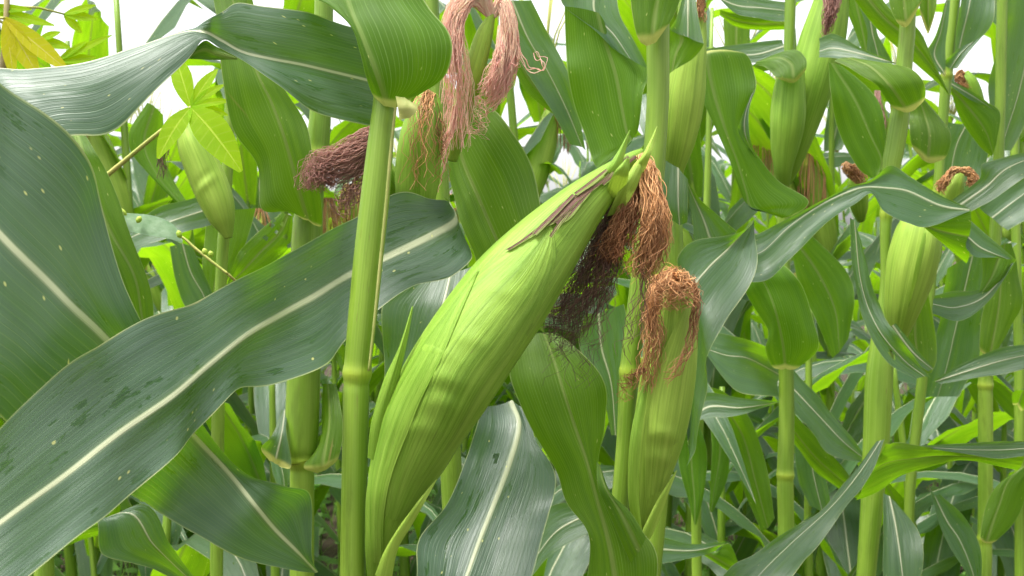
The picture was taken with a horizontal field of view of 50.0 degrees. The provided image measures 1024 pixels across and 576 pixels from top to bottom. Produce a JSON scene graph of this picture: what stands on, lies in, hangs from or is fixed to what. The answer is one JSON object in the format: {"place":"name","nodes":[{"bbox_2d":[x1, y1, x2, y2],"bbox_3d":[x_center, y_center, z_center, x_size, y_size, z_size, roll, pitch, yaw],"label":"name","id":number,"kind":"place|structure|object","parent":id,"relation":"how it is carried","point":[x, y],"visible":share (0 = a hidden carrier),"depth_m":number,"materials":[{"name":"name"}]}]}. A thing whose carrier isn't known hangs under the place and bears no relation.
{"place":"outdoors","nodes":[
{"label":"outdoors","id":0,"kind":"place"},
{"bbox_2d":[413,500,431,540],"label":"corn plant","id":1,"kind":"object","parent":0,"point":[418,521],"visible":0.02,"depth_m":2.74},
{"bbox_2d":[0,0,993,250],"label":"sky","id":2,"kind":"structure","parent":0,"point":[139,18],"materials":[{"name":"white"}]},
{"bbox_2d":[59,251,1013,575],"bbox_3d":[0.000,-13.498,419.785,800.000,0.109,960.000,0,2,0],"label":"ground","id":3,"kind":"structure","parent":0,"point":[328,541],"depth_m":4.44,"materials":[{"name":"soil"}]},
{"bbox_2d":[0,0,111,68],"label":"cassava plant","id":4,"kind":"object","parent":3,"relation":"on","point":[25,46],"visible":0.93,"depth_m":1.22,"materials":[{"name":"plant"}]},
{"bbox_2d":[20,0,203,575],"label":"corn plant","id":5,"kind":"object","parent":3,"relation":"on","point":[37,12],"visible":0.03,"depth_m":2.49,"materials":[{"name":"green plant"}]},
{"bbox_2d":[34,135,192,575],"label":"corn plant","id":6,"kind":"object","parent":3,"relation":"on","point":[134,534],"visible":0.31,"depth_m":0.83,"materials":[{"name":"green plant"}]},
{"bbox_2d":[115,123,131,132],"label":"corn plant","id":7,"kind":"object","parent":3,"relation":"on","point":[119,128],"depth_m":3.34,"materials":[{"name":"green plant"}]},
{"bbox_2d":[121,114,133,172],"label":"corn plant","id":8,"kind":"object","parent":3,"relation":"on","point":[132,169],"visible":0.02,"depth_m":6.86,"materials":[{"name":"green plant"}]},
{"bbox_2d":[65,0,194,575],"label":"corn plant","id":9,"kind":"object","parent":3,"relation":"on","point":[95,29],"visible":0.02,"depth_m":2.07,"materials":[{"name":"green plant"}]},
{"bbox_2d":[132,180,143,204],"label":"corn plant","id":10,"kind":"object","parent":3,"relation":"on","point":[138,193],"visible":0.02,"depth_m":6.07,"materials":[{"name":"green plant"}]},
{"bbox_2d":[128,173,164,496],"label":"corn plant","id":11,"kind":"object","parent":3,"relation":"on","point":[156,291],"visible":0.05,"depth_m":3.60,"materials":[{"name":"green plant"}]},
{"bbox_2d":[54,428,248,575],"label":"corn plant","id":12,"kind":"object","parent":3,"relation":"on","point":[96,569],"visible":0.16,"depth_m":2.17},
{"bbox_2d":[0,84,317,572],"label":"corn plant","id":13,"kind":"object","parent":3,"relation":"on","point":[65,299],"visible":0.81,"depth_m":0.60,"materials":[{"name":"green plant"}]},
{"bbox_2d":[0,0,342,575],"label":"corn plant","id":14,"kind":"object","parent":3,"relation":"on","point":[69,550],"visible":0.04,"depth_m":2.50,"materials":[{"name":"green plant"}]},
{"bbox_2d":[107,63,242,176],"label":"cassava plant","id":15,"kind":"object","parent":3,"relation":"on","point":[201,114],"visible":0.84,"depth_m":0.97,"materials":[{"name":"plant"}]},
{"bbox_2d":[122,208,235,280],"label":"creeping weed","id":16,"kind":"object","parent":3,"relation":"on","point":[150,225],"visible":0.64,"depth_m":0.88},
{"bbox_2d":[149,92,232,183],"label":"corn plant","id":17,"kind":"object","parent":3,"relation":"on","point":[171,108],"visible":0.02,"depth_m":4.91,"materials":[{"name":"green plant"}]},
{"bbox_2d":[128,98,255,575],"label":"corn plant","id":18,"kind":"object","parent":3,"relation":"on","point":[210,207],"visible":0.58,"depth_m":1.35,"materials":[{"name":"green plant"}]},
{"bbox_2d":[132,86,278,312],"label":"corn plant","id":19,"kind":"object","parent":3,"relation":"on","point":[136,202],"visible":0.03,"depth_m":4.28,"materials":[{"name":"green plant"}]},
{"bbox_2d":[150,311,266,575],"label":"corn plant","id":20,"kind":"object","parent":3,"relation":"on","point":[193,552],"visible":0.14,"depth_m":1.64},
{"bbox_2d":[136,241,289,571],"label":"corn plant","id":21,"kind":"object","parent":3,"relation":"on","point":[157,253],"visible":0.05,"depth_m":1.84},
{"bbox_2d":[113,381,321,575],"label":"corn plant","id":22,"kind":"object","parent":3,"relation":"on","point":[241,452],"visible":0.18,"depth_m":1.87,"materials":[{"name":"plant"}]},
{"bbox_2d":[0,0,437,575],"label":"corn plant","id":23,"kind":"object","parent":3,"relation":"on","point":[106,152],"visible":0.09,"depth_m":2.07,"materials":[{"name":"green plant"}]},
{"bbox_2d":[107,82,340,481],"bbox_3d":[-0.842,0.251,2.923,0.375,1.614,1.026,-2,3,-38],"label":"corn plant","id":24,"kind":"object","parent":3,"relation":"on","point":[141,174],"visible":0.01,"depth_m":2.89,"materials":[{"name":"green plant"}]},
{"bbox_2d":[227,171,258,426],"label":"corn plant","id":25,"kind":"object","parent":3,"relation":"on","point":[240,391],"depth_m":3.54,"materials":[{"name":"green plant"}]},
{"bbox_2d":[137,67,377,575],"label":"corn plant","id":26,"kind":"object","parent":3,"relation":"on","point":[244,181],"visible":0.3,"depth_m":2.44,"materials":[{"name":"green plant"}]},
{"bbox_2d":[0,0,555,575],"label":"corn plant","id":27,"kind":"object","parent":3,"relation":"on","point":[90,438],"visible":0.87,"depth_m":0.75,"materials":[{"name":"green plant"}]},
{"bbox_2d":[214,0,341,575],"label":"corn plant","id":28,"kind":"object","parent":3,"relation":"on","point":[278,138],"visible":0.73,"depth_m":0.93,"materials":[{"name":"green plant"}]},
{"bbox_2d":[246,405,318,557],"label":"corn plant","id":29,"kind":"object","parent":3,"relation":"on","point":[316,538],"visible":0.03,"depth_m":3.11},
{"bbox_2d":[124,260,477,575],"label":"corn plant","id":30,"kind":"object","parent":3,"relation":"on","point":[378,372],"visible":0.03,"depth_m":2.10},
{"bbox_2d":[243,355,378,466],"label":"corn plant","id":31,"kind":"object","parent":3,"relation":"on","point":[375,359],"visible":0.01,"depth_m":3.48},
{"bbox_2d":[142,0,491,575],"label":"corn plant","id":32,"kind":"object","parent":3,"relation":"on","point":[154,191],"visible":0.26,"depth_m":2.16,"materials":[{"name":"green plant"}]},
{"bbox_2d":[320,374,341,463],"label":"corn plant","id":33,"kind":"object","parent":3,"relation":"on","point":[322,376],"visible":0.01,"depth_m":4.24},
{"bbox_2d":[320,357,343,465],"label":"corn plant","id":34,"kind":"object","parent":3,"relation":"on","point":[324,381],"visible":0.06,"depth_m":4.86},
{"bbox_2d":[0,0,673,575],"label":"corn plant","id":35,"kind":"object","parent":3,"relation":"on","point":[378,64],"visible":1,"depth_m":0.68,"materials":[{"name":"green plant"}]},
{"bbox_2d":[232,129,455,573],"bbox_3d":[-0.494,0.254,3.434,0.984,1.574,0.556,0,2,5],"label":"corn plant","id":36,"kind":"object","parent":3,"relation":"on","point":[319,519],"visible":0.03,"depth_m":3.48,"materials":[{"name":"green plant"}]},
{"bbox_2d":[320,341,373,443],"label":"corn plant","id":37,"kind":"object","parent":3,"relation":"on","point":[371,395],"visible":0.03,"depth_m":4.21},
{"bbox_2d":[147,61,566,575],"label":"corn plant","id":38,"kind":"object","parent":3,"relation":"on","point":[335,492],"visible":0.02,"depth_m":2.83,"materials":[{"name":"green plant"}]},
{"bbox_2d":[319,158,395,425],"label":"corn plant","id":39,"kind":"object","parent":3,"relation":"on","point":[393,162],"visible":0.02,"depth_m":5.02,"materials":[{"name":"green plant"}]},
{"bbox_2d":[368,324,381,472],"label":"corn plant","id":40,"kind":"object","parent":3,"relation":"on","point":[376,350],"visible":0.02,"depth_m":4.12,"materials":[{"name":"green plant"}]},
{"bbox_2d":[185,4,644,575],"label":"corn plant","id":41,"kind":"object","parent":3,"relation":"on","point":[407,566],"visible":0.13,"depth_m":2.31,"materials":[{"name":"green plant"}]},
{"bbox_2d":[329,42,565,222],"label":"corn plant","id":42,"kind":"object","parent":3,"relation":"on","point":[544,197],"visible":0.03,"depth_m":4.26,"materials":[{"name":"green plant"}]},
{"bbox_2d":[395,0,501,267],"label":"corn plant","id":43,"kind":"object","parent":3,"relation":"on","point":[470,30],"visible":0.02,"depth_m":2.62,"materials":[{"name":"green plant"}]},
{"bbox_2d":[336,264,590,492],"bbox_3d":[-0.117,0.470,3.678,1.051,1.124,0.226,0,2,7],"label":"corn plant","id":44,"kind":"object","parent":3,"relation":"on","point":[340,364],"visible":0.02,"depth_m":3.66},
{"bbox_2d":[435,162,571,489],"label":"corn plant","id":45,"kind":"object","parent":3,"relation":"on","point":[465,444],"visible":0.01,"depth_m":2.36,"materials":[{"name":"green plant"}]},
{"bbox_2d":[497,0,552,115],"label":"corn plant","id":46,"kind":"object","parent":3,"relation":"on","point":[503,104],"depth_m":3.32,"materials":[{"name":"green plant"}]},
{"bbox_2d":[54,394,1007,575],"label":"ground weeds","id":47,"kind":"object","parent":3,"relation":"on","point":[57,560],"depth_m":3.82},
{"bbox_2d":[420,404,668,575],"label":"corn plant","id":48,"kind":"object","parent":3,"relation":"on","point":[437,508],"visible":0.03,"depth_m":2.13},
{"bbox_2d":[468,0,643,402],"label":"corn plant","id":49,"kind":"object","parent":3,"relation":"on","point":[535,109],"visible":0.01,"depth_m":2.83,"materials":[{"name":"green plant"}]},
{"bbox_2d":[506,285,616,471],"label":"corn plant","id":50,"kind":"object","parent":3,"relation":"on","point":[592,309],"visible":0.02,"depth_m":3.03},
{"bbox_2d":[550,156,583,263],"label":"corn plant","id":51,"kind":"object","parent":3,"relation":"on","point":[564,184],"visible":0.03,"depth_m":5.14,"materials":[{"name":"green plant"}]},
{"bbox_2d":[320,7,818,575],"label":"corn plant","id":52,"kind":"object","parent":3,"relation":"on","point":[540,147],"visible":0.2,"depth_m":2.20,"materials":[{"name":"green plant"}]},
{"bbox_2d":[548,157,591,263],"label":"corn plant","id":53,"kind":"object","parent":3,"relation":"on","point":[555,180],"visible":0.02,"depth_m":5.90,"materials":[{"name":"green plant"}]},
{"bbox_2d":[558,131,600,464],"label":"corn plant","id":54,"kind":"object","parent":3,"relation":"on","point":[581,161],"visible":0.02,"depth_m":4.19,"materials":[{"name":"green plant"}]},
{"bbox_2d":[550,271,610,352],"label":"corn plant","id":55,"kind":"object","parent":3,"relation":"on","point":[574,288],"visible":0.01,"depth_m":3.13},
{"bbox_2d":[510,0,704,575],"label":"corn plant","id":56,"kind":"object","parent":3,"relation":"on","point":[611,73],"visible":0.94,"depth_m":0.81,"materials":[{"name":"green plant"}]},
{"bbox_2d":[601,244,629,464],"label":"corn plant","id":57,"kind":"object","parent":3,"relation":"on","point":[612,303],"depth_m":3.42,"materials":[{"name":"green plant"}]},
{"bbox_2d":[533,437,732,575],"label":"corn plant","id":58,"kind":"object","parent":3,"relation":"on","point":[571,558],"visible":0.06,"depth_m":1.79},
{"bbox_2d":[532,7,773,575],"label":"corn plant","id":59,"kind":"object","parent":3,"relation":"on","point":[564,526],"visible":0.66,"depth_m":1.54,"materials":[{"name":"green plant"}]},
{"bbox_2d":[550,340,755,575],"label":"corn plant","id":60,"kind":"object","parent":3,"relation":"on","point":[722,430],"visible":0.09,"depth_m":1.42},
{"bbox_2d":[450,0,863,573],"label":"corn plant","id":61,"kind":"object","parent":3,"relation":"on","point":[741,212],"visible":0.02,"depth_m":2.37,"materials":[{"name":"green plant"}]},
{"bbox_2d":[511,0,808,575],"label":"corn plant","id":62,"kind":"object","parent":3,"relation":"on","point":[712,257],"visible":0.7,"depth_m":1.00,"materials":[{"name":"green plant"}]},
{"bbox_2d":[598,8,735,518],"bbox_3d":[0.485,-0.025,2.935,1.296,2.166,0.714,-2,3,-42],"label":"corn plant","id":63,"kind":"object","parent":3,"relation":"on","point":[605,458],"visible":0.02,"depth_m":2.94,"materials":[{"name":"green plant"}]},
{"bbox_2d":[595,0,756,539],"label":"corn plant","id":64,"kind":"object","parent":3,"relation":"on","point":[731,193],"visible":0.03,"depth_m":3.39,"materials":[{"name":"green plant"}]},
{"bbox_2d":[545,277,825,575],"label":"corn plant","id":65,"kind":"object","parent":3,"relation":"on","point":[730,323],"visible":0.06,"depth_m":2.20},
{"bbox_2d":[609,74,771,338],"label":"corn plant","id":66,"kind":"object","parent":3,"relation":"on","point":[642,121],"depth_m":2.89,"materials":[{"name":"green plant"}]},
{"bbox_2d":[559,147,821,523],"bbox_3d":[0.659,0.236,4.055,0.970,1.566,0.388,1,2,31],"label":"corn plant","id":67,"kind":"object","parent":3,"relation":"on","point":[728,170],"visible":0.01,"depth_m":4.00,"materials":[{"name":"green plant"}]},
{"bbox_2d":[672,490,759,554],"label":"corn plant","id":68,"kind":"object","parent":3,"relation":"on","point":[743,510],"visible":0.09,"depth_m":2.65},
{"bbox_2d":[704,135,728,218],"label":"corn plant","id":69,"kind":"object","parent":3,"relation":"on","point":[720,161],"visible":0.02,"depth_m":5.91,"materials":[{"name":"green plant"}]},
{"bbox_2d":[537,0,931,575],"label":"corn plant","id":70,"kind":"object","parent":3,"relation":"on","point":[742,547],"visible":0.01,"depth_m":2.27,"materials":[{"name":"green plant"}]},
{"bbox_2d":[493,350,999,575],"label":"corn plant","id":71,"kind":"object","parent":3,"relation":"on","point":[713,524],"visible":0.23,"depth_m":1.85,"materials":[{"name":"plant"}]},
{"bbox_2d":[737,317,773,535],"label":"corn plant","id":72,"kind":"object","parent":3,"relation":"on","point":[748,333],"visible":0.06,"depth_m":3.56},
{"bbox_2d":[752,310,761,330],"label":"corn plant","id":73,"kind":"object","parent":3,"relation":"on","point":[759,325],"visible":0.02,"depth_m":5.35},
{"bbox_2d":[677,396,846,575],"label":"corn plant","id":74,"kind":"object","parent":3,"relation":"on","point":[729,522],"visible":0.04,"depth_m":3.25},
{"bbox_2d":[751,32,778,533],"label":"corn plant","id":75,"kind":"object","parent":3,"relation":"on","point":[771,221],"visible":0.02,"depth_m":4.21,"materials":[{"name":"green plant"}]},
{"bbox_2d":[715,143,847,426],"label":"corn plant","id":76,"kind":"object","parent":3,"relation":"on","point":[724,207],"visible":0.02,"depth_m":4.95,"materials":[{"name":"green plant"}]},
{"bbox_2d":[551,278,1013,575],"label":"corn plant","id":77,"kind":"object","parent":3,"relation":"on","point":[1002,393],"visible":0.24,"depth_m":1.80,"materials":[{"name":"plant"}]},
{"bbox_2d":[700,0,867,575],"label":"corn plant","id":78,"kind":"object","parent":3,"relation":"on","point":[784,300],"visible":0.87,"depth_m":1.33,"materials":[{"name":"green plant"}]},
{"bbox_2d":[719,163,864,571],"bbox_3d":[0.945,0.190,3.743,1.005,1.680,0.554,0,2,-4],"label":"corn plant","id":79,"kind":"object","parent":3,"relation":"on","point":[759,227],"visible":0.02,"depth_m":3.59,"materials":[{"name":"green plant"}]},
{"bbox_2d":[712,128,893,421],"bbox_3d":[1.300,0.007,4.888,1.092,1.964,0.570,1,2,24],"label":"corn plant","id":80,"kind":"object","parent":3,"relation":"on","point":[759,217],"visible":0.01,"depth_m":4.95,"materials":[{"name":"green plant"}]},
{"bbox_2d":[765,325,864,483],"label":"corn plant","id":81,"kind":"object","parent":3,"relation":"on","point":[768,414],"visible":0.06,"depth_m":4.14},
{"bbox_2d":[629,37,1001,575],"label":"corn plant","id":82,"kind":"object","parent":3,"relation":"on","point":[816,174],"visible":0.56,"depth_m":2.19,"materials":[{"name":"green plant"}]},
{"bbox_2d":[761,216,876,566],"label":"corn plant","id":83,"kind":"object","parent":3,"relation":"on","point":[867,240],"visible":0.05,"depth_m":2.73,"materials":[{"name":"green plant"}]},
{"bbox_2d":[633,2,1023,575],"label":"corn plant","id":84,"kind":"object","parent":3,"relation":"on","point":[760,141],"visible":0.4,"depth_m":2.17,"materials":[{"name":"green plant"}]},
{"bbox_2d":[680,470,1013,575],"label":"corn plant","id":85,"kind":"object","parent":3,"relation":"on","point":[942,566],"visible":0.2,"depth_m":1.95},
{"bbox_2d":[731,388,977,575],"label":"corn plant","id":86,"kind":"object","parent":3,"relation":"on","point":[927,512],"visible":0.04,"depth_m":2.79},
{"bbox_2d":[731,357,1006,575],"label":"corn plant","id":87,"kind":"object","parent":3,"relation":"on","point":[821,366],"visible":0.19,"depth_m":2.06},
{"bbox_2d":[822,115,916,392],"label":"corn plant","id":88,"kind":"object","parent":3,"relation":"on","point":[838,181],"depth_m":5.85,"materials":[{"name":"green plant"}]},
{"bbox_2d":[837,176,902,408],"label":"corn plant","id":89,"kind":"object","parent":3,"relation":"on","point":[866,226],"visible":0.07,"depth_m":4.22,"materials":[{"name":"green plant"}]},
{"bbox_2d":[846,344,894,412],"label":"corn plant","id":90,"kind":"object","parent":3,"relation":"on","point":[854,349],"visible":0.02,"depth_m":3.49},
{"bbox_2d":[723,0,1023,575],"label":"corn plant","id":91,"kind":"object","parent":3,"relation":"on","point":[788,552],"visible":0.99,"depth_m":1.02,"materials":[{"name":"green plant"}]},
{"bbox_2d":[868,205,879,332],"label":"corn plant","id":92,"kind":"object","parent":3,"relation":"on","point":[876,230],"visible":0.02,"depth_m":7.47,"materials":[{"name":"green plant"}]},
{"bbox_2d":[737,22,1021,575],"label":"corn plant","id":93,"kind":"object","parent":3,"relation":"on","point":[980,218],"visible":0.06,"depth_m":2.47,"materials":[{"name":"green plant"}]},
{"bbox_2d":[752,0,1015,575],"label":"corn plant","id":94,"kind":"object","parent":3,"relation":"on","point":[897,315],"visible":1,"depth_m":1.08,"materials":[{"name":"green plant"}]},
{"bbox_2d":[815,32,954,482],"bbox_3d":[1.412,0.061,3.651,1.164,1.944,0.641,1,2,24],"label":"corn plant","id":95,"kind":"object","parent":3,"relation":"on","point":[946,260],"depth_m":3.53,"materials":[{"name":"green plant"}]},
{"bbox_2d":[752,0,1023,575],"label":"corn plant","id":96,"kind":"object","parent":3,"relation":"on","point":[1005,540],"visible":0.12,"depth_m":2.15,"materials":[{"name":"green plant"}]},
{"bbox_2d":[835,376,975,413],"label":"corn plant","id":97,"kind":"object","parent":3,"relation":"on","point":[839,381],"visible":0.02,"depth_m":4.10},
{"bbox_2d":[794,316,1023,575],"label":"corn plant","id":98,"kind":"object","parent":3,"relation":"on","point":[936,546],"visible":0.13,"depth_m":1.97,"materials":[{"name":"plant"}]},
{"bbox_2d":[870,92,951,287],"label":"corn plant","id":99,"kind":"object","parent":3,"relation":"on","point":[924,168],"depth_m":4.89,"materials":[{"name":"green plant"}]},
{"bbox_2d":[850,68,980,282],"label":"corn plant","id":100,"kind":"object","parent":3,"relation":"on","point":[952,111],"visible":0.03,"depth_m":5.73,"materials":[{"name":"green plant"}]},
{"bbox_2d":[822,412,1012,575],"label":"corn plant","id":101,"kind":"object","parent":3,"relation":"on","point":[842,536],"visible":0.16,"depth_m":2.10,"materials":[{"name":"plant"}]},
{"bbox_2d":[837,155,1002,417],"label":"corn plant","id":102,"kind":"object","parent":3,"relation":"on","point":[927,184],"visible":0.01,"depth_m":3.04,"materials":[{"name":"green plant"}]},
{"bbox_2d":[840,0,1000,575],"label":"corn plant","id":103,"kind":"object","parent":3,"relation":"on","point":[956,39],"visible":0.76,"depth_m":1.42,"materials":[{"name":"green plant"}]},
{"bbox_2d":[835,279,1012,419],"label":"corn plant","id":104,"kind":"object","parent":3,"relation":"on","point":[1010,343],"visible":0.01,"depth_m":4.15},
{"bbox_2d":[902,387,975,542],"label":"corn plant","id":105,"kind":"object","parent":3,"relation":"on","point":[964,403],"visible":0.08,"depth_m":2.84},
{"bbox_2d":[876,72,1023,575],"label":"corn plant","id":106,"kind":"object","parent":3,"relation":"on","point":[928,176],"visible":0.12,"depth_m":2.24,"materials":[{"name":"green plant"}]},
{"bbox_2d":[942,275,970,422],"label":"corn plant","id":107,"kind":"object","parent":3,"relation":"on","point":[968,417],"depth_m":5.22,"materials":[{"name":"green plant"}]},
{"bbox_2d":[916,3,1012,341],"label":"corn plant","id":108,"kind":"object","parent":3,"relation":"on","point":[939,8],"visible":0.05,"depth_m":3.66,"materials":[{"name":"green plant"}]},
{"bbox_2d":[942,113,1001,411],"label":"corn plant","id":109,"kind":"object","parent":3,"relation":"on","point":[957,119],"depth_m":5.05,"materials":[{"name":"green plant"}]},
{"bbox_2d":[933,0,1023,575],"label":"corn plant","id":110,"kind":"object","parent":3,"relation":"on","point":[995,191],"visible":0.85,"depth_m":1.40,"materials":[{"name":"green plant"}]},
{"bbox_2d":[993,426,1013,440],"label":"corn plant","id":111,"kind":"object","parent":3,"relation":"on","point":[997,435],"visible":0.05,"depth_m":2.22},
{"bbox_2d":[1001,138,1023,575],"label":"corn plant","id":112,"kind":"object","parent":3,"relation":"on","point":[1018,392],"visible":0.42,"depth_m":1.71,"materials":[{"name":"green plant"}]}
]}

